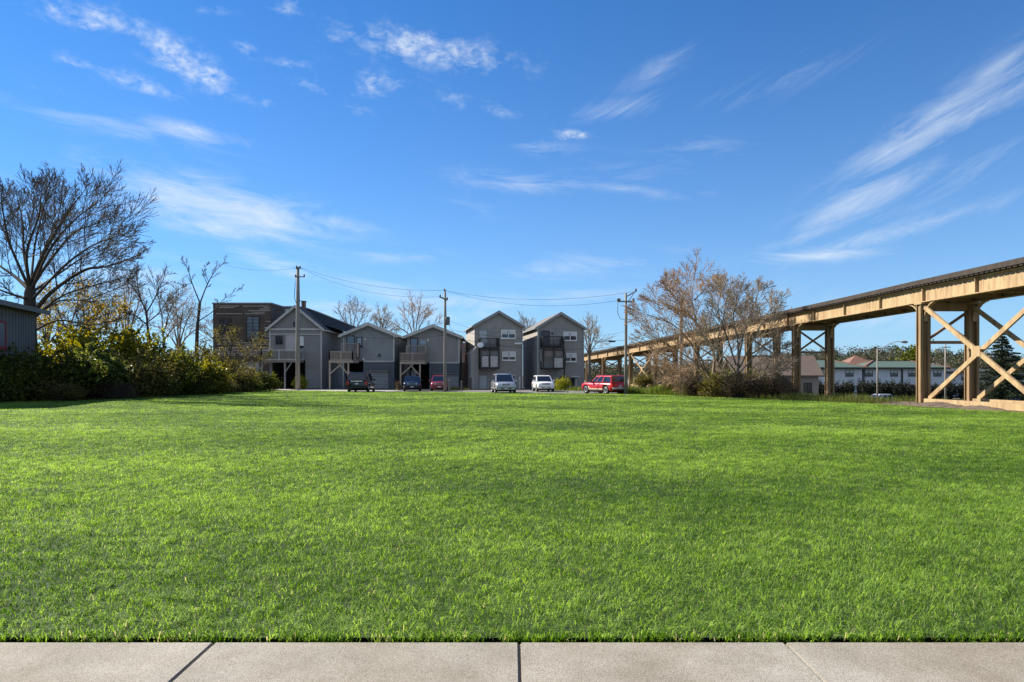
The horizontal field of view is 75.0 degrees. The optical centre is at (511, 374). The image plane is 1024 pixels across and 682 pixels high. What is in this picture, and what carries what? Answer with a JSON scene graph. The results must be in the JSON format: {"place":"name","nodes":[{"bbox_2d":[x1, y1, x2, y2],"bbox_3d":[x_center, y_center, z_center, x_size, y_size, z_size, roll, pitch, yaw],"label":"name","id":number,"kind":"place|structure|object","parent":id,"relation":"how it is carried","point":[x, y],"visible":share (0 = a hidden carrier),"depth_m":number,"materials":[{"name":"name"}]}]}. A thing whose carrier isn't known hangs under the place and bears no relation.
{"place":"outdoors","nodes":[
{"label":"outdoors","id":0,"kind":"place"},
{"bbox_2d":[277,389,396,391],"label":"driveway","id":1,"kind":"structure","parent":0,"point":[333,390],"depth_m":69.94,"materials":[{"name":"concrete"}]},
{"bbox_2d":[281,387,581,389],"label":"gravel yard","id":2,"kind":"structure","parent":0,"point":[339,388],"depth_m":75.13,"materials":[{"name":"grey gravel"}]},
{"bbox_2d":[212,303,283,377],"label":"brick building","id":3,"kind":"structure","parent":2,"relation":"on","point":[253,318],"depth_m":84.00,"materials":[{"name":"brick"}]},
{"bbox_2d":[219,319,231,333],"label":"window","id":4,"kind":"structure","parent":3,"relation":"in","point":[227,322],"depth_m":83.96,"materials":[{"name":"black glass"}]},
{"bbox_2d":[246,316,259,340],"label":"window","id":5,"kind":"structure","parent":3,"relation":"in","point":[252,322],"depth_m":83.96,"materials":[{"name":"grey glass"}]},
{"bbox_2d":[261,301,355,388],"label":"gabled house","id":6,"kind":"structure","parent":2,"relation":"on","point":[320,339],"depth_m":78.00,"materials":[{"name":"grey wood"}]},
{"bbox_2d":[285,335,295,350],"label":"door","id":7,"kind":"structure","parent":6,"relation":"in","point":[290,340],"depth_m":77.96,"materials":[{"name":"grey metal"}]},
{"bbox_2d":[306,369,319,387],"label":"garage door","id":8,"kind":"structure","parent":6,"relation":"in","point":[310,373],"depth_m":77.96,"materials":[{"name":"grey metal"}]},
{"bbox_2d":[329,322,406,388],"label":"two storey house","id":9,"kind":"structure","parent":2,"relation":"on","point":[375,353],"depth_m":76.50,"materials":[{"name":"grey wood"}]},
{"bbox_2d":[346,336,354,352],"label":"door","id":10,"kind":"structure","parent":9,"relation":"in","point":[349,339],"depth_m":76.47,"materials":[{"name":"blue glass"}]},
{"bbox_2d":[369,371,387,388],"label":"garage door","id":11,"kind":"structure","parent":9,"relation":"in","point":[373,373],"depth_m":76.45,"materials":[{"name":"grey metal"}]},
{"bbox_2d":[400,324,465,388],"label":"two storey house","id":12,"kind":"structure","parent":2,"relation":"on","point":[423,355],"depth_m":76.50,"materials":[{"name":"grey wood"}]},
{"bbox_2d":[410,338,417,361],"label":"door","id":13,"kind":"structure","parent":12,"relation":"in","point":[413,341],"depth_m":76.39,"materials":[{"name":"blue glass"}]},
{"bbox_2d":[447,375,457,386],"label":"garage door","id":14,"kind":"structure","parent":12,"relation":"in","point":[454,378],"depth_m":76.52,"materials":[{"name":"grey metal"}]},
{"bbox_2d":[460,362,467,387],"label":"wooden fence","id":15,"kind":"object","parent":2,"relation":"on","point":[464,372],"visible":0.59,"depth_m":77.59,"materials":[{"name":"brown wood"}]},
{"bbox_2d":[463,310,525,388],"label":"tall house","id":16,"kind":"structure","parent":2,"relation":"on","point":[485,362],"depth_m":75.94,"materials":[{"name":"grey wood"}]},
{"bbox_2d":[479,375,486,388],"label":"door","id":17,"kind":"structure","parent":16,"relation":"in","point":[482,378],"depth_m":75.65,"materials":[{"name":"white metal"}]},
{"bbox_2d":[501,330,515,338],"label":"window","id":18,"kind":"structure","parent":16,"relation":"in","point":[504,333],"depth_m":76.13,"materials":[{"name":"white paint"}]},
{"bbox_2d":[502,351,515,360],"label":"window","id":19,"kind":"structure","parent":16,"relation":"in","point":[506,355],"depth_m":76.17,"materials":[{"name":"white glass"}]},
{"bbox_2d":[523,312,586,388],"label":"tall house","id":20,"kind":"structure","parent":2,"relation":"on","point":[551,359],"depth_m":76.09,"materials":[{"name":"grey wood"}]},
{"bbox_2d":[563,332,576,340],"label":"window","id":21,"kind":"structure","parent":20,"relation":"in","point":[568,336],"depth_m":76.13,"materials":[{"name":"white paint"}]},
{"bbox_2d":[564,353,576,361],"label":"window","id":22,"kind":"structure","parent":20,"relation":"in","point":[570,357],"depth_m":76.14,"materials":[{"name":"white paint"}]},
{"bbox_2d":[311,389,617,393],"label":"road","id":23,"kind":"structure","parent":0,"point":[539,391],"depth_m":65.86,"materials":[{"name":"grey asphalt"}]},
{"bbox_2d":[346,372,375,391],"bbox_3d":[-14.612,0.655,64.799,2.400,1.948,4.987,0,0,-2],"label":"parked suv","id":24,"kind":"object","parent":23,"relation":"on","point":[359,381],"visible":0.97,"depth_m":62.53,"materials":[{"name":"black paint"}]},
{"bbox_2d":[401,376,422,390],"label":"parked car","id":25,"kind":"object","parent":23,"relation":"on","point":[411,382],"visible":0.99,"depth_m":66.65,"materials":[{"name":"blue paint"}]},
{"bbox_2d":[429,375,447,390],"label":"parked car","id":26,"kind":"object","parent":23,"relation":"on","point":[436,382],"visible":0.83,"depth_m":66.73,"materials":[{"name":"red paint"}]},
{"bbox_2d":[491,373,516,392],"bbox_3d":[-0.796,0.715,61.202,2.280,1.828,4.887,0,0,-7],"label":"parked minivan","id":27,"kind":"object","parent":23,"relation":"on","point":[502,382],"visible":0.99,"depth_m":59.88,"materials":[{"name":"silver metal"}]},
{"bbox_2d":[532,375,554,391],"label":"parked suv","id":28,"kind":"object","parent":23,"relation":"on","point":[542,382],"visible":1,"depth_m":65.44,"materials":[{"name":"white paint"}]},
{"bbox_2d":[582,375,628,393],"bbox_3d":[7.976,0.830,57.875,2.180,1.599,4.542,0,0,-31],"label":"parked suv","id":29,"kind":"object","parent":23,"relation":"on","point":[606,384],"visible":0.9,"depth_m":56.42,"materials":[{"name":"red paint"}]},
{"bbox_2d":[0,642,1023,681],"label":"pavement","id":30,"kind":"structure","parent":0,"point":[499,662],"depth_m":3.69,"materials":[{"name":"concrete"}]},
{"bbox_2d":[0,381,1023,642],"bbox_3d":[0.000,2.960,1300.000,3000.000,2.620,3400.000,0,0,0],"label":"ground","id":31,"kind":"structure","parent":0,"point":[522,639],"depth_m":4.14,"materials":[{"name":"green plant"}]},
{"bbox_2d":[0,357,37,401],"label":"shrub","id":32,"kind":"object","parent":31,"relation":"on","point":[7,375],"visible":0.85,"depth_m":39.47,"materials":[{"name":"green plant"}]},
{"bbox_2d":[0,299,49,397],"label":"grey shed","id":33,"kind":"structure","parent":31,"relation":"on","point":[17,324],"depth_m":43.21,"materials":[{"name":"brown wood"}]},
{"bbox_2d":[0,320,7,349],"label":"window","id":34,"kind":"structure","parent":33,"relation":"in","point":[3,324],"depth_m":41.40,"materials":[{"name":"grey glass"}]},
{"bbox_2d":[0,342,88,400],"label":"shrub","id":35,"kind":"object","parent":31,"relation":"on","point":[33,361],"visible":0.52,"depth_m":41.47,"materials":[{"name":"green plant"}]},
{"bbox_2d":[36,291,67,348],"bbox_3d":[-44.534,-3.344,62.130,9.906,10.188,5.713,0,0,37],"label":"bare tree","id":36,"kind":"object","parent":31,"relation":"on","point":[49,319],"visible":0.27,"depth_m":61.86,"materials":[{"name":"brown plant"}]},
{"bbox_2d":[28,377,94,400],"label":"shrub","id":37,"kind":"object","parent":31,"relation":"on","point":[59,392],"visible":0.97,"depth_m":40.83,"materials":[{"name":"green plant"}]},
{"bbox_2d":[37,317,119,357],"bbox_3d":[-34.293,-1.368,51.343,6.088,6.473,8.367,0,0,24],"label":"shrub","id":38,"kind":"object","parent":31,"relation":"on","point":[69,330],"visible":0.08,"depth_m":51.10,"materials":[{"name":"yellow plant"}]},
{"bbox_2d":[0,159,158,350],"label":"bare tree","id":39,"kind":"object","parent":31,"relation":"on","point":[30,279],"visible":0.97,"depth_m":46.92,"materials":[{"name":"brown plant"}]},
{"bbox_2d":[36,266,123,337],"bbox_3d":[-36.467,-3.629,55.563,9.015,10.759,4.824,0,0,0],"label":"yellow tree","id":40,"kind":"object","parent":31,"relation":"on","point":[40,321],"visible":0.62,"depth_m":54.99,"materials":[{"name":"brown plant"}]},
{"bbox_2d":[53,277,115,335],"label":"bare tree","id":41,"kind":"object","parent":31,"relation":"on","point":[81,310],"visible":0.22,"depth_m":65.91,"materials":[{"name":"plant"}]},
{"bbox_2d":[48,326,121,396],"bbox_3d":[-30.279,-0.815,47.095,4.784,5.287,6.574,0,0,-28],"label":"shrub","id":42,"kind":"object","parent":31,"relation":"on","point":[80,341],"visible":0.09,"depth_m":46.03,"materials":[{"name":"green plant"}]},
{"bbox_2d":[43,339,148,398],"bbox_3d":[-28.288,-0.326,44.584,6.117,4.253,6.278,0,0,11],"label":"shrub","id":43,"kind":"object","parent":31,"relation":"on","point":[101,367],"visible":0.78,"depth_m":43.20,"materials":[{"name":"green plant"}]},
{"bbox_2d":[78,294,133,337],"bbox_3d":[-35.517,-2.822,58.215,4.643,9.143,2.836,0,0,-30],"label":"yellow tree","id":44,"kind":"object","parent":31,"relation":"on","point":[127,304],"visible":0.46,"depth_m":58.47,"materials":[{"name":"brown plant"}]},
{"bbox_2d":[83,375,141,398],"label":"shrub","id":45,"kind":"object","parent":31,"relation":"on","point":[111,392],"visible":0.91,"depth_m":44.16,"materials":[{"name":"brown plant"}]},
{"bbox_2d":[91,266,157,333],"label":"bare tree","id":46,"kind":"object","parent":31,"relation":"on","point":[128,294],"visible":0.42,"depth_m":70.96,"materials":[{"name":"brown plant"}]},
{"bbox_2d":[97,320,168,375],"bbox_3d":[-32.054,-1.368,53.653,8.068,6.473,5.871,0,0,-42],"label":"shrub","id":47,"kind":"object","parent":31,"relation":"on","point":[127,345],"visible":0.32,"depth_m":53.56,"materials":[{"name":"green plant"}]},
{"bbox_2d":[87,342,180,397],"bbox_3d":[-27.567,-0.272,48.090,4.838,4.108,7.445,0,0,38],"label":"shrub","id":48,"kind":"object","parent":31,"relation":"on","point":[138,377],"visible":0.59,"depth_m":47.77,"materials":[{"name":"green plant"}]},
{"bbox_2d":[107,261,186,342],"bbox_3d":[-32.493,-4.256,60.279,6.270,12.013,5.474,0,0,-42],"label":"bare tree","id":49,"kind":"object","parent":31,"relation":"on","point":[146,310],"visible":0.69,"depth_m":60.21,"materials":[{"name":"brown plant"}]},
{"bbox_2d":[131,325,174,365],"bbox_3d":[-31.271,-1.246,57.272,6.810,6.174,5.548,0,0,-12],"label":"shrub","id":50,"kind":"object","parent":31,"relation":"on","point":[155,348],"visible":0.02,"depth_m":57.02,"materials":[{"name":"green plant"}]},
{"bbox_2d":[134,368,185,396],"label":"shrub","id":51,"kind":"object","parent":31,"relation":"on","point":[175,389],"visible":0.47,"depth_m":48.85,"materials":[{"name":"green plant"}]},
{"bbox_2d":[140,342,207,394],"bbox_3d":[-27.040,-0.426,52.883,5.544,4.444,6.201,0,0,-36],"label":"shrub","id":52,"kind":"object","parent":31,"relation":"on","point":[186,375],"visible":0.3,"depth_m":51.92,"materials":[{"name":"green plant"}]},
{"bbox_2d":[144,265,210,344],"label":"bare tree","id":53,"kind":"object","parent":31,"relation":"on","point":[167,319],"visible":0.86,"depth_m":65.95,"materials":[{"name":"grey plant"}]},
{"bbox_2d":[149,291,207,356],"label":"bare tree","id":54,"kind":"object","parent":31,"relation":"on","point":[178,340],"visible":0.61,"depth_m":79.96,"materials":[{"name":"brown plant"}]},
{"bbox_2d":[170,332,215,364],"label":"shrub","id":55,"kind":"object","parent":31,"relation":"on","point":[209,357],"visible":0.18,"depth_m":63.41,"materials":[{"name":"green plant"}]},
{"bbox_2d":[179,376,217,394],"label":"shrub","id":56,"kind":"object","parent":31,"relation":"on","point":[206,386],"visible":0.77,"depth_m":54.19,"materials":[{"name":"green plant"}]},
{"bbox_2d":[199,315,212,342],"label":"bare tree","id":57,"kind":"object","parent":31,"relation":"on","point":[204,330],"visible":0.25,"depth_m":85.82,"materials":[{"name":"brown plant"}]},
{"bbox_2d":[174,256,243,356],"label":"bare tree","id":58,"kind":"object","parent":31,"relation":"on","point":[198,320],"visible":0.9,"depth_m":71.97,"materials":[{"name":"brown plant"}]},
{"bbox_2d":[180,355,238,393],"bbox_3d":[-26.399,0.041,57.041,5.436,3.452,7.470,0,0,-31],"label":"shrub","id":59,"kind":"object","parent":31,"relation":"on","point":[221,377],"visible":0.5,"depth_m":56.09,"materials":[{"name":"green plant"}]},
{"bbox_2d":[203,348,247,373],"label":"shrub","id":60,"kind":"object","parent":31,"relation":"on","point":[230,365],"visible":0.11,"depth_m":68.97,"materials":[{"name":"green plant"}]},
{"bbox_2d":[201,324,275,368],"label":"bush","id":61,"kind":"object","parent":31,"relation":"on","point":[268,355],"visible":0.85,"depth_m":69.97,"materials":[{"name":"yellow plant"}]},
{"bbox_2d":[225,360,261,391],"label":"shrub","id":62,"kind":"object","parent":31,"relation":"on","point":[246,379],"visible":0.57,"depth_m":62.45,"materials":[{"name":"green plant"}]},
{"bbox_2d":[240,377,265,390],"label":"shrub","id":63,"kind":"object","parent":31,"relation":"on","point":[259,383],"visible":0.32,"depth_m":63.95,"materials":[{"name":"green plant"}]},
{"bbox_2d":[247,369,283,390],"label":"shrub","id":64,"kind":"object","parent":31,"relation":"on","point":[269,380],"visible":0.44,"depth_m":67.58,"materials":[{"name":"green plant"}]},
{"bbox_2d":[294,265,304,389],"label":"utility pole","id":65,"kind":"object","parent":31,"relation":"on","point":[297,376],"visible":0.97,"depth_m":71.83,"materials":[{"name":"grey wood"}]},
{"bbox_2d":[290,375,310,389],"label":"shrub","id":66,"kind":"object","parent":31,"relation":"on","point":[303,383],"visible":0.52,"depth_m":74.37,"materials":[{"name":"green plant"}]},
{"bbox_2d":[332,293,381,331],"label":"bare tree","id":67,"kind":"object","parent":31,"relation":"on","point":[352,309],"visible":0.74,"depth_m":101.27,"materials":[{"name":"brown plant"}]},
{"bbox_2d":[365,301,401,333],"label":"bare tree","id":68,"kind":"object","parent":31,"relation":"on","point":[383,321],"visible":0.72,"depth_m":103.72,"materials":[{"name":"brown plant"}]},
{"bbox_2d":[386,290,442,333],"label":"bare tree","id":69,"kind":"object","parent":31,"relation":"on","point":[428,313],"visible":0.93,"depth_m":98.11,"materials":[{"name":"brown plant"}]},
{"bbox_2d":[439,289,449,391],"bbox_3d":[-6.464,-3.192,63.994,1.014,10.184,0.488,0,0,0],"label":"utility pole","id":70,"kind":"object","parent":31,"relation":"on","point":[446,320],"visible":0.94,"depth_m":63.88,"materials":[{"name":"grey wood"}]},
{"bbox_2d":[517,310,535,330],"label":"bare tree","id":71,"kind":"object","parent":31,"relation":"on","point":[527,325],"visible":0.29,"depth_m":99.06,"materials":[{"name":"brown plant"}]},
{"bbox_2d":[554,374,571,389],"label":"shrub","id":72,"kind":"object","parent":31,"relation":"on","point":[563,383],"visible":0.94,"depth_m":70.90,"materials":[{"name":"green plant"}]},
{"bbox_2d":[579,311,615,381],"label":"bare tree","id":73,"kind":"object","parent":31,"relation":"on","point":[589,331],"visible":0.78,"depth_m":96.00,"materials":[{"name":"brown plant"}]},
{"bbox_2d":[617,289,636,393],"bbox_3d":[9.563,-2.649,55.556,1.681,9.098,0.371,0,0,0],"label":"utility pole","id":74,"kind":"object","parent":31,"relation":"on","point":[625,357],"visible":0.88,"depth_m":55.48,"materials":[{"name":"brown wood"}]},
{"bbox_2d":[627,370,652,387],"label":"shrub","id":75,"kind":"object","parent":31,"relation":"on","point":[641,380],"visible":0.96,"depth_m":83.51,"materials":[{"name":"green plant"}]},
{"bbox_2d":[652,369,677,385],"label":"shrub","id":76,"kind":"object","parent":31,"relation":"on","point":[657,382],"visible":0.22,"depth_m":79.76,"materials":[{"name":"brown plant"}]},
{"bbox_2d":[672,368,703,395],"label":"shrub","id":77,"kind":"object","parent":31,"relation":"on","point":[689,387],"visible":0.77,"depth_m":50.59,"materials":[{"name":"brown plant"}]},
{"bbox_2d":[621,246,764,395],"bbox_3d":[13.052,-3.818,50.714,8.116,11.137,13.949,0,0,43],"label":"bare tree","id":78,"kind":"object","parent":31,"relation":"on","point":[681,307],"visible":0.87,"depth_m":49.11,"materials":[{"name":"brown plant"}]},
{"bbox_2d":[450,384,962,405],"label":"weeds","id":79,"kind":"object","parent":31,"relation":"on","point":[848,398],"visible":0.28,"depth_m":43.41,"materials":[{"name":"green plant"}]},
{"bbox_2d":[695,370,727,396],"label":"shrub","id":80,"kind":"object","parent":31,"relation":"on","point":[710,385],"visible":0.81,"depth_m":48.37,"materials":[{"name":"green plant"}]},
{"bbox_2d":[709,363,757,393],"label":"shrub","id":81,"kind":"object","parent":31,"relation":"on","point":[711,373],"visible":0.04,"depth_m":52.82,"materials":[{"name":"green plant"}]},
{"bbox_2d":[717,372,764,397],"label":"shrub","id":82,"kind":"object","parent":31,"relation":"on","point":[733,390],"visible":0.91,"depth_m":46.61,"materials":[{"name":"green plant"}]},
{"bbox_2d":[685,270,800,382],"bbox_3d":[16.996,-2.816,48.205,7.121,9.132,13.232,0,0,24],"label":"bare tree","id":83,"kind":"object","parent":31,"relation":"on","point":[774,317],"visible":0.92,"depth_m":47.01,"materials":[{"name":"grey plant"}]},
{"bbox_2d":[735,373,792,398],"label":"shrub","id":84,"kind":"object","parent":31,"relation":"on","point":[754,389],"visible":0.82,"depth_m":45.95,"materials":[{"name":"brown plant"}]},
{"bbox_2d":[723,355,823,396],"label":"brown roof house","id":85,"kind":"structure","parent":31,"relation":"on","point":[811,372],"depth_m":104.17,"materials":[{"name":"paint"}]},
{"bbox_2d":[756,374,806,397],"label":"shrub","id":86,"kind":"object","parent":31,"relation":"on","point":[781,383],"visible":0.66,"depth_m":45.78,"materials":[{"name":"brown plant"}]},
{"bbox_2d":[769,385,801,395],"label":"shrub","id":87,"kind":"object","parent":31,"relation":"on","point":[787,389],"visible":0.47,"depth_m":44.96,"materials":[{"name":"green plant"}]},
{"bbox_2d":[584,257,1023,410],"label":"railway viaduct","id":88,"kind":"object","parent":31,"relation":"on","point":[970,292],"visible":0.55,"depth_m":35.66,"materials":[{"name":"beige wood"}]},
{"bbox_2d":[816,359,867,393],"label":"white building","id":89,"kind":"structure","parent":31,"relation":"on","point":[845,371],"depth_m":125.00,"materials":[{"name":"paint"}]},
{"bbox_2d":[837,378,856,394],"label":"shrub","id":90,"kind":"object","parent":31,"relation":"on","point":[846,388],"visible":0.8,"depth_m":115.78,"materials":[{"name":"green plant"}]},
{"bbox_2d":[843,356,868,363],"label":"hip roof house","id":91,"kind":"structure","parent":31,"relation":"on","point":[855,360],"depth_m":151.85,"materials":[{"name":"white paint"}]},
{"bbox_2d":[855,378,875,397],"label":"shrub","id":92,"kind":"object","parent":31,"relation":"on","point":[866,388],"visible":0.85,"depth_m":115.30,"materials":[{"name":"green plant"}]},
{"bbox_2d":[868,378,887,393],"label":"shrub","id":93,"kind":"object","parent":31,"relation":"on","point":[881,388],"visible":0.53,"depth_m":116.46,"materials":[{"name":"green plant"}]},
{"bbox_2d":[880,378,908,399],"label":"shrub","id":94,"kind":"object","parent":31,"relation":"on","point":[893,389],"visible":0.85,"depth_m":115.57,"materials":[{"name":"green plant"}]},
{"bbox_2d":[858,360,950,386],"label":"white building","id":95,"kind":"structure","parent":31,"relation":"on","point":[903,371],"depth_m":125.60,"materials":[{"name":"paint"}]},
{"bbox_2d":[895,380,915,398],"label":"shrub","id":96,"kind":"object","parent":31,"relation":"on","point":[911,391],"visible":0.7,"depth_m":115.67,"materials":[{"name":"green plant"}]},
{"bbox_2d":[889,339,939,362],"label":"leafy tree","id":97,"kind":"object","parent":31,"relation":"on","point":[909,356],"visible":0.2,"depth_m":149.70,"materials":[{"name":"green plant"}]},
{"bbox_2d":[931,382,948,398],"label":"shrub","id":98,"kind":"object","parent":31,"relation":"on","point":[935,386],"visible":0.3,"depth_m":116.57,"materials":[{"name":"green plant"}]},
{"bbox_2d":[870,401,1023,411],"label":"dirt bank","id":99,"kind":"structure","parent":31,"relation":"on","point":[947,405],"depth_m":32.68,"materials":[{"name":"beige soil"}]},
{"bbox_2d":[938,380,956,398],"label":"shrub","id":100,"kind":"object","parent":31,"relation":"on","point":[950,387],"visible":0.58,"depth_m":116.57,"materials":[{"name":"green plant"}]},
{"bbox_2d":[953,381,963,398],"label":"shrub","id":101,"kind":"object","parent":31,"relation":"on","point":[960,392],"visible":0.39,"depth_m":116.91,"materials":[{"name":"green plant"}]},
{"bbox_2d":[946,368,1023,395],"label":"white building","id":102,"kind":"structure","parent":31,"relation":"on","point":[959,379],"depth_m":129.00,"materials":[{"name":"paint"}]},
{"bbox_2d":[979,334,1023,400],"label":"conifer","id":103,"kind":"object","parent":31,"relation":"on","point":[1006,386],"visible":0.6,"depth_m":81.56,"materials":[{"name":"green plant"}]},
{"bbox_2d":[0,0,1023,368],"label":"sky","id":104,"kind":"structure","parent":0,"point":[519,151],"materials":[{"name":"blue"}]},
{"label":"side street","id":105,"kind":"structure","parent":0,"visible":0},
{"bbox_2d":[876,340,907,395],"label":"street lamp","id":106,"kind":"object","parent":105,"relation":"on","point":[904,341],"visible":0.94,"depth_m":87.92,"materials":[{"name":"grey metal"}]},
{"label":"hill","id":107,"kind":"structure","parent":0,"visible":0},
{"bbox_2d":[584,343,1023,380],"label":"wood","id":108,"kind":"object","parent":107,"relation":"on","point":[952,361],"visible":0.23,"depth_m":255.93,"materials":[{"name":"green plant"}]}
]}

